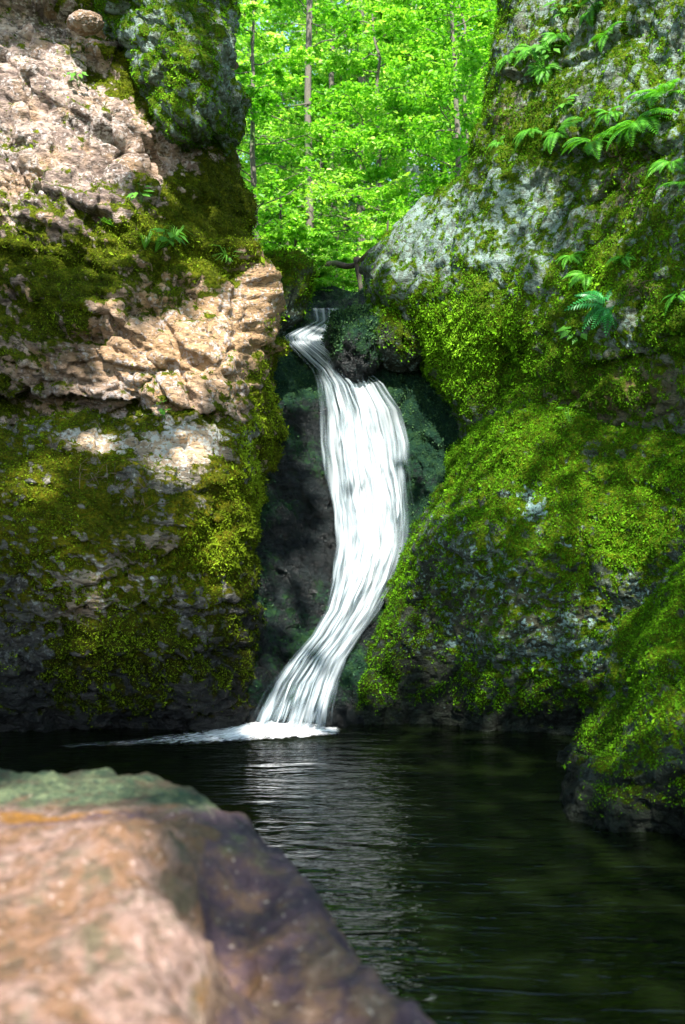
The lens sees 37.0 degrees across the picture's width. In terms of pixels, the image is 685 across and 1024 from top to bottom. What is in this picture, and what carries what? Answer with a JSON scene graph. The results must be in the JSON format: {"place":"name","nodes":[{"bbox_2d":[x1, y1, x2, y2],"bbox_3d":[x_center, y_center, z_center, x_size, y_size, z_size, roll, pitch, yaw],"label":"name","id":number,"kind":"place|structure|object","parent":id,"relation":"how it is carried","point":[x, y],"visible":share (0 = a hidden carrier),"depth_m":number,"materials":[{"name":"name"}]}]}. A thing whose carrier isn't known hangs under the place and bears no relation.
{"place":"outdoors","nodes":[
{"label":"outdoors","id":0,"kind":"place"},
{"bbox_2d":[0,723,684,1023],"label":"water","id":1,"kind":"structure","parent":0,"point":[455,874],"depth_m":4.75,"materials":[{"name":"black liquid"}]},
{"bbox_2d":[0,405,269,732],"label":"rock ledge","id":2,"kind":"object","parent":1,"relation":"in","point":[117,610],"visible":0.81,"depth_m":7.08,"materials":[{"name":"green plant"}]},
{"bbox_2d":[69,455,168,511],"bbox_3d":[-1.523,-0.204,6.983,0.707,0.406,0.322,0,0,0],"label":"moss","id":3,"kind":"object","parent":2,"relation":"on","point":[120,482],"visible":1,"depth_m":6.93,"materials":[{"name":"green plant"}]},
{"bbox_2d":[0,0,291,478],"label":"rock cliff","id":4,"kind":"structure","parent":2,"relation":"on","point":[106,321],"depth_m":7.88,"materials":[{"name":"beige stone"}]},
{"bbox_2d":[67,67,87,85],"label":"leafy plant","id":5,"kind":"object","parent":4,"relation":"on","point":[79,75],"visible":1,"depth_m":8.04,"materials":[{"name":"green plant"}]},
{"bbox_2d":[66,9,103,36],"bbox_3d":[-2.038,-3.877,8.119,0.301,0.160,0.270,0,0,0],"label":"stone","id":6,"kind":"object","parent":4,"relation":"on","point":[82,23],"visible":1,"depth_m":8.04,"materials":[{"name":"beige stone"}]},
{"bbox_2d":[98,208,115,225],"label":"grass tuft","id":7,"kind":"object","parent":4,"relation":"on","point":[109,222],"visible":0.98,"depth_m":7.71,"materials":[{"name":"green plant"}]},
{"bbox_2d":[126,183,153,203],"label":"leafy plant","id":8,"kind":"object","parent":4,"relation":"on","point":[136,193],"visible":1,"depth_m":7.80,"materials":[{"name":"green plant"}]},
{"bbox_2d":[133,231,153,249],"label":"grass tuft","id":9,"kind":"object","parent":4,"relation":"on","point":[145,242],"visible":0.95,"depth_m":7.74,"materials":[{"name":"green plant"}]},
{"bbox_2d":[151,225,169,251],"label":"grass tuft","id":10,"kind":"object","parent":4,"relation":"on","point":[157,245],"visible":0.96,"depth_m":7.76,"materials":[{"name":"green plant"}]},
{"bbox_2d":[150,228,187,247],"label":"leafy plant","id":11,"kind":"object","parent":4,"relation":"on","point":[171,235],"visible":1,"depth_m":7.74,"materials":[{"name":"green plant"}]},
{"bbox_2d":[93,0,253,156],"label":"rock block","id":12,"kind":"object","parent":4,"relation":"on","point":[181,55],"visible":0.91,"depth_m":8.02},
{"bbox_2d":[162,224,190,239],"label":"grass tuft","id":13,"kind":"object","parent":4,"relation":"on","point":[176,233],"visible":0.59,"depth_m":7.85,"materials":[{"name":"green plant"}]},
{"bbox_2d":[213,244,238,262],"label":"grass tuft","id":14,"kind":"object","parent":4,"relation":"on","point":[226,257],"visible":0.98,"depth_m":8.07,"materials":[{"name":"green plant"}]},
{"bbox_2d":[263,246,319,335],"bbox_3d":[-0.689,-2.066,10.003,0.959,1.075,1.095,0,0,0],"label":"rock","id":15,"kind":"object","parent":4,"relation":"on","point":[298,267],"visible":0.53,"depth_m":9.65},
{"bbox_2d":[152,400,169,418],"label":"leafy plant","id":16,"kind":"object","parent":2,"relation":"on","point":[162,412],"visible":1,"depth_m":7.39,"materials":[{"name":"green plant"}]},
{"bbox_2d":[0,767,434,1023],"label":"boulder","id":17,"kind":"object","parent":1,"relation":"in","point":[145,898],"visible":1,"depth_m":1.75,"materials":[{"name":"brown stone"}]},
{"bbox_2d":[131,720,336,741],"bbox_3d":[-0.980,1.560,7.254,2.100,0.068,0.581,0,0,-18],"label":"foam","id":18,"kind":"object","parent":1,"relation":"on","point":[268,728],"visible":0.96,"depth_m":7.36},
{"bbox_2d":[240,284,459,729],"bbox_3d":[0.125,-0.271,10.721,3.305,4.839,6.635,0,0,0],"label":"chute rock","id":19,"kind":"object","parent":1,"relation":"in","point":[297,549],"visible":0.23,"depth_m":8.59,"materials":[{"name":"grey stone"}]},
{"bbox_2d":[313,257,344,291],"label":"shrub","id":20,"kind":"object","parent":19,"relation":"on","point":[326,271],"visible":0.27,"depth_m":11.37,"materials":[{"name":"green plant"}]},
{"bbox_2d":[258,308,406,728],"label":"waterfall","id":21,"kind":"structure","parent":19,"relation":"on","point":[361,441],"depth_m":8.56,"materials":[{"name":"liquid"}]},
{"bbox_2d":[318,247,371,291],"bbox_3d":[0.014,-2.587,11.306,0.149,0.515,0.880,0,0,-41],"label":"fallen branch","id":22,"kind":"object","parent":19,"relation":"on","point":[354,264],"visible":0.82,"depth_m":11.16,"materials":[{"name":"brown wood"}]},
{"bbox_2d":[320,301,382,385],"bbox_3d":[0.116,-1.530,9.353,0.606,0.811,0.806,0,0,-24],"label":"rock","id":23,"kind":"object","parent":19,"relation":"on","point":[350,337],"visible":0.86,"depth_m":9.09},
{"bbox_2d":[368,303,422,372],"bbox_3d":[0.487,-1.608,9.347,0.757,0.670,0.759,0,0,0],"label":"rock","id":24,"kind":"object","parent":19,"relation":"on","point":[398,346],"visible":0.48,"depth_m":9.09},
{"bbox_2d":[353,398,684,735],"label":"mossy boulder","id":25,"kind":"object","parent":1,"relation":"in","point":[544,547],"visible":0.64,"depth_m":7.27,"materials":[{"name":"green plant"}]},
{"bbox_2d":[358,0,684,441],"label":"rock cliff","id":26,"kind":"structure","parent":25,"relation":"on","point":[464,273],"depth_m":7.91,"materials":[{"name":"stone"}]},
{"bbox_2d":[487,135,504,148],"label":"fern","id":27,"kind":"object","parent":26,"relation":"attached to","point":[498,143],"visible":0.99,"depth_m":8.41,"materials":[{"name":"green plant"}]},
{"bbox_2d":[494,52,518,75],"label":"fern","id":28,"kind":"object","parent":26,"relation":"on","point":[505,57],"visible":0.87,"depth_m":8.41,"materials":[{"name":"green plant"}]},
{"bbox_2d":[512,127,541,150],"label":"fern","id":29,"kind":"object","parent":26,"relation":"on","point":[526,132],"visible":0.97,"depth_m":8.16,"materials":[{"name":"green plant"}]},
{"bbox_2d":[510,43,552,68],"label":"fern","id":30,"kind":"object","parent":26,"relation":"on","point":[526,51],"visible":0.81,"depth_m":8.19,"materials":[{"name":"green plant"}]},
{"bbox_2d":[525,62,562,85],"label":"fern","id":31,"kind":"object","parent":26,"relation":"on","point":[537,71],"visible":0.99,"depth_m":8.19,"materials":[{"name":"green plant"}]},
{"bbox_2d":[528,40,560,63],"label":"leafy plant","id":32,"kind":"object","parent":26,"relation":"on","point":[538,47],"visible":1,"depth_m":8.11,"materials":[{"name":"green plant"}]},
{"bbox_2d":[539,32,570,46],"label":"fern","id":33,"kind":"object","parent":26,"relation":"on","point":[550,38],"visible":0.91,"depth_m":8.10,"materials":[{"name":"green plant"}]},
{"bbox_2d":[541,0,579,23],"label":"leafy plant","id":34,"kind":"object","parent":26,"relation":"on","point":[564,10],"visible":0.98,"depth_m":8.13,"materials":[{"name":"green plant"}]},
{"bbox_2d":[541,116,583,153],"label":"fern","id":35,"kind":"object","parent":26,"relation":"attached to","point":[551,136],"visible":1,"depth_m":7.83,"materials":[{"name":"green plant"}]},
{"bbox_2d":[546,94,578,114],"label":"leafy plant","id":36,"kind":"object","parent":26,"relation":"on","point":[565,103],"visible":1,"depth_m":7.83,"materials":[{"name":"green plant"}]},
{"bbox_2d":[556,326,586,344],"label":"leafy plant","id":37,"kind":"object","parent":26,"relation":"attached to","point":[565,332],"visible":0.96,"depth_m":7.50,"materials":[{"name":"green plant"}]},
{"bbox_2d":[555,251,587,268],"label":"fern","id":38,"kind":"object","parent":26,"relation":"attached to","point":[573,257],"visible":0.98,"depth_m":7.63,"materials":[{"name":"green plant"}]},
{"bbox_2d":[563,270,596,290],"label":"fern","id":39,"kind":"object","parent":26,"relation":"on","point":[579,275],"visible":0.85,"depth_m":7.51,"materials":[{"name":"green plant"}]},
{"bbox_2d":[561,131,612,158],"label":"fern","id":40,"kind":"object","parent":26,"relation":"on","point":[579,140],"visible":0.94,"depth_m":7.57,"materials":[{"name":"green plant"}]},
{"bbox_2d":[575,0,601,12],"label":"leafy plant","id":41,"kind":"object","parent":26,"relation":"on","point":[583,2],"visible":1,"depth_m":7.90,"materials":[{"name":"green plant"}]},
{"bbox_2d":[564,290,617,336],"bbox_3d":[1.867,-1.439,7.392,0.563,0.399,0.332,0,0,0],"label":"fern","id":42,"kind":"object","parent":26,"relation":"attached to","point":[599,308],"visible":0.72,"depth_m":7.29,"materials":[{"name":"green plant"}]},
{"bbox_2d":[579,1,604,27],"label":"fern","id":43,"kind":"object","parent":26,"relation":"on","point":[586,14],"visible":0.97,"depth_m":7.94,"materials":[{"name":"green plant"}]},
{"bbox_2d":[583,106,621,129],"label":"fern","id":44,"kind":"object","parent":26,"relation":"on","point":[605,115],"visible":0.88,"depth_m":7.57,"materials":[{"name":"green plant"}]},
{"bbox_2d":[587,21,631,51],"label":"fern","id":45,"kind":"object","parent":26,"relation":"on","point":[604,33],"visible":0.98,"depth_m":7.77,"materials":[{"name":"green plant"}]},
{"bbox_2d":[605,252,635,266],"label":"fern","id":46,"kind":"object","parent":26,"relation":"on","point":[627,255],"visible":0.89,"depth_m":7.27,"materials":[{"name":"green plant"}]},
{"bbox_2d":[594,141,664,296],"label":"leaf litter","id":47,"kind":"object","parent":26,"relation":"on","point":[631,207],"visible":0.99,"depth_m":7.37,"materials":[{"name":"green plant"}]},
{"bbox_2d":[595,107,678,151],"bbox_3d":[2.103,-2.728,7.384,0.381,0.289,0.716,0,0,-34],"label":"fern","id":48,"kind":"object","parent":26,"relation":"on","point":[641,121],"visible":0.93,"depth_m":7.27,"materials":[{"name":"green plant"}]},
{"bbox_2d":[621,78,683,108],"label":"fern","id":49,"kind":"object","parent":26,"relation":"on","point":[659,92],"visible":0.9,"depth_m":7.27,"materials":[{"name":"green plant"}]},
{"bbox_2d":[646,158,684,177],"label":"fern","id":50,"kind":"object","parent":26,"relation":"attached to","point":[662,162],"visible":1,"depth_m":7.06,"materials":[{"name":"green plant"}]},
{"bbox_2d":[654,181,684,191],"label":"fern","id":51,"kind":"object","parent":26,"relation":"attached to","point":[675,183],"visible":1,"depth_m":6.97,"materials":[{"name":"green plant"}]},
{"bbox_2d":[660,291,684,313],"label":"fern","id":52,"kind":"object","parent":26,"relation":"attached to","point":[673,296],"visible":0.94,"depth_m":6.80,"materials":[{"name":"green plant"}]},
{"bbox_2d":[555,407,585,422],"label":"leafy plant","id":53,"kind":"object","parent":25,"relation":"on","point":[569,421],"visible":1,"depth_m":7.49,"materials":[{"name":"green plant"}]},
{"bbox_2d":[556,552,684,838],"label":"mossy rock","id":54,"kind":"object","parent":1,"relation":"in","point":[621,757],"visible":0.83,"depth_m":5.34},
{"bbox_2d":[273,175,426,291],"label":"forest floor","id":55,"kind":"structure","parent":0,"point":[371,238],"depth_m":50.35,"materials":[{"name":"green plant"}]},
{"bbox_2d":[240,105,292,245],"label":"tree","id":56,"kind":"object","parent":55,"relation":"on","point":[249,164],"visible":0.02,"depth_m":31.81,"materials":[{"name":"green plant"}]},
{"bbox_2d":[246,9,313,243],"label":"tree","id":57,"kind":"object","parent":55,"relation":"on","point":[290,26],"visible":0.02,"depth_m":39.68,"materials":[{"name":"green plant"}]},
{"bbox_2d":[235,0,342,155],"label":"tree","id":58,"kind":"object","parent":55,"relation":"on","point":[270,52],"visible":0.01,"depth_m":38.31,"materials":[{"name":"green plant"}]},
{"bbox_2d":[237,5,342,187],"bbox_3d":[-1.554,-16.016,36.090,6.582,14.768,6.103,0,0,-39],"label":"tree","id":59,"kind":"object","parent":55,"relation":"on","point":[279,57],"visible":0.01,"depth_m":36.05,"materials":[{"name":"green plant"}]},
{"bbox_2d":[237,0,353,84],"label":"tree","id":60,"kind":"object","parent":55,"relation":"on","point":[290,11],"visible":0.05,"depth_m":22.42,"materials":[{"name":"green plant"}]},
{"bbox_2d":[258,193,339,278],"bbox_3d":[-0.952,-3.841,15.284,2.337,2.087,2.571,0,0,18],"label":"shrub","id":61,"kind":"object","parent":55,"relation":"on","point":[269,215],"visible":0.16,"depth_m":15.57,"materials":[{"name":"green plant"}]},
{"bbox_2d":[238,51,372,252],"bbox_3d":[-1.381,-7.073,21.824,3.549,5.043,3.761,0,0,43],"label":"tree","id":62,"kind":"object","parent":55,"relation":"on","point":[314,80],"visible":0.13,"depth_m":21.55,"materials":[{"name":"green plant"}]},
{"bbox_2d":[235,0,375,240],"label":"tree","id":63,"kind":"object","parent":55,"relation":"on","point":[295,33],"visible":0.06,"depth_m":26.98,"materials":[{"name":"green plant"}]},
{"bbox_2d":[240,71,375,256],"bbox_3d":[-1.200,-7.893,25.010,3.730,5.106,4.696,0,0,36],"label":"tree","id":64,"kind":"object","parent":55,"relation":"on","point":[246,166],"visible":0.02,"depth_m":24.65,"materials":[{"name":"green plant"}]},
{"bbox_2d":[262,214,356,280],"bbox_3d":[-0.677,-2.919,12.933,1.636,1.461,1.800,0,0,-19],"label":"shrub","id":65,"kind":"object","parent":55,"relation":"on","point":[301,230],"visible":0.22,"depth_m":12.64,"materials":[{"name":"green plant"}]},
{"bbox_2d":[234,0,385,287],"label":"sapling","id":66,"kind":"object","parent":55,"relation":"on","point":[252,9],"visible":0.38,"depth_m":14.02,"materials":[{"name":"green plant"}]},
{"bbox_2d":[256,90,374,254],"bbox_3d":[-0.448,-5.896,19.209,3.715,4.039,2.951,0,0,33],"label":"tree","id":67,"kind":"object","parent":55,"relation":"on","point":[333,160],"visible":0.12,"depth_m":18.97,"materials":[{"name":"green plant"}]},
{"bbox_2d":[237,0,425,251],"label":"tree","id":68,"kind":"object","parent":55,"relation":"on","point":[348,50],"visible":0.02,"depth_m":30.65,"materials":[{"name":"green plant"}]},
{"bbox_2d":[302,231,362,288],"bbox_3d":[0.051,-2.814,12.662,1.594,1.294,1.449,0,0,-17],"label":"shrub","id":69,"kind":"object","parent":55,"relation":"on","point":[325,245],"visible":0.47,"depth_m":12.41,"materials":[{"name":"green plant"}]},
{"bbox_2d":[264,70,417,257],"bbox_3d":[0.013,-8.118,24.639,4.154,5.571,3.920,0,0,17],"label":"tree","id":70,"kind":"object","parent":55,"relation":"on","point":[336,74],"visible":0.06,"depth_m":24.20,"materials":[{"name":"green plant"}]},
{"bbox_2d":[237,0,448,257],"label":"tree","id":71,"kind":"object","parent":55,"relation":"on","point":[316,54],"visible":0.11,"depth_m":21.52,"materials":[{"name":"green plant"}]},
{"bbox_2d":[333,268,364,291],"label":"shrub","id":72,"kind":"object","parent":55,"relation":"on","point":[348,282],"visible":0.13,"depth_m":11.78,"materials":[{"name":"green plant"}]},
{"bbox_2d":[236,0,481,254],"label":"tree","id":73,"kind":"object","parent":55,"relation":"on","point":[375,174],"visible":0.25,"depth_m":16.86,"materials":[{"name":"green plant"}]},
{"bbox_2d":[236,0,484,250],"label":"tree","id":74,"kind":"object","parent":55,"relation":"on","point":[361,79],"visible":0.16,"depth_m":20.97,"materials":[{"name":"green plant"}]},
{"bbox_2d":[240,0,482,244],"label":"woodland","id":75,"kind":"object","parent":55,"relation":"on","point":[298,70],"depth_m":52.54,"materials":[{"name":"green plant"}]},
{"bbox_2d":[264,0,463,251],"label":"tree","id":76,"kind":"object","parent":55,"relation":"on","point":[420,165],"visible":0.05,"depth_m":26.49,"materials":[{"name":"green plant"}]},
{"bbox_2d":[257,4,476,289],"bbox_3d":[0.668,-5.588,16.568,3.749,5.132,4.719,0,0,-28],"label":"sapling","id":77,"kind":"object","parent":55,"relation":"on","point":[365,98],"visible":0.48,"depth_m":15.99,"materials":[{"name":"green plant"}]},
{"bbox_2d":[339,208,409,291],"bbox_3d":[0.477,-3.037,12.859,2.057,1.669,1.870,0,0,-43],"label":"shrub","id":78,"kind":"object","parent":55,"relation":"on","point":[389,217],"visible":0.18,"depth_m":12.84,"materials":[{"name":"green plant"}]},
{"bbox_2d":[268,0,484,207],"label":"tree","id":79,"kind":"object","parent":55,"relation":"on","point":[413,169],"visible":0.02,"depth_m":23.89,"materials":[{"name":"green plant"}]},
{"bbox_2d":[305,0,496,258],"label":"sapling","id":80,"kind":"object","parent":55,"relation":"on","point":[411,22],"visible":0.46,"depth_m":13.85,"materials":[{"name":"green plant"}]},
{"bbox_2d":[321,2,483,199],"bbox_3d":[3.322,-14.844,27.983,9.190,17.160,7.586,0,0,-26],"label":"tree","id":81,"kind":"object","parent":55,"relation":"on","point":[387,130],"depth_m":27.91,"materials":[{"name":"green plant"}]},
{"bbox_2d":[313,0,494,210],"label":"tree","id":82,"kind":"object","parent":55,"relation":"on","point":[437,116],"visible":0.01,"depth_m":31.77,"materials":[{"name":"green plant"}]},
{"bbox_2d":[338,0,494,186],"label":"tree","id":83,"kind":"object","parent":55,"relation":"on","point":[435,163],"depth_m":28.05,"materials":[{"name":"green plant"}]},
{"bbox_2d":[344,4,496,211],"bbox_3d":[3.771,-13.307,26.818,7.773,14.593,7.507,0,0,5],"label":"tree","id":84,"kind":"object","parent":55,"relation":"on","point":[489,31],"visible":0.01,"depth_m":27.27,"materials":[{"name":"green plant"}]},
{"bbox_2d":[383,100,461,223],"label":"tree","id":85,"kind":"object","parent":55,"relation":"on","point":[440,164],"visible":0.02,"depth_m":31.29,"materials":[{"name":"green plant"}]},
{"bbox_2d":[370,0,494,240],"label":"tree","id":86,"kind":"object","parent":55,"relation":"on","point":[485,22],"visible":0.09,"depth_m":16.81,"materials":[{"name":"green plant"}]},
{"bbox_2d":[393,0,497,204],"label":"tree","id":87,"kind":"object","parent":55,"relation":"on","point":[492,3],"visible":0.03,"depth_m":18.88,"materials":[{"name":"green plant"}]},
{"bbox_2d":[407,1,490,139],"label":"tree","id":88,"kind":"object","parent":55,"relation":"on","point":[449,132],"visible":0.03,"depth_m":20.83,"materials":[{"name":"green plant"}]},
{"bbox_2d":[424,16,493,169],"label":"tree","id":89,"kind":"object","parent":55,"relation":"on","point":[449,161],"depth_m":31.08,"materials":[{"name":"green plant"}]},
{"bbox_2d":[237,0,480,181],"label":"sky","id":90,"kind":"structure","parent":0,"point":[264,0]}
]}

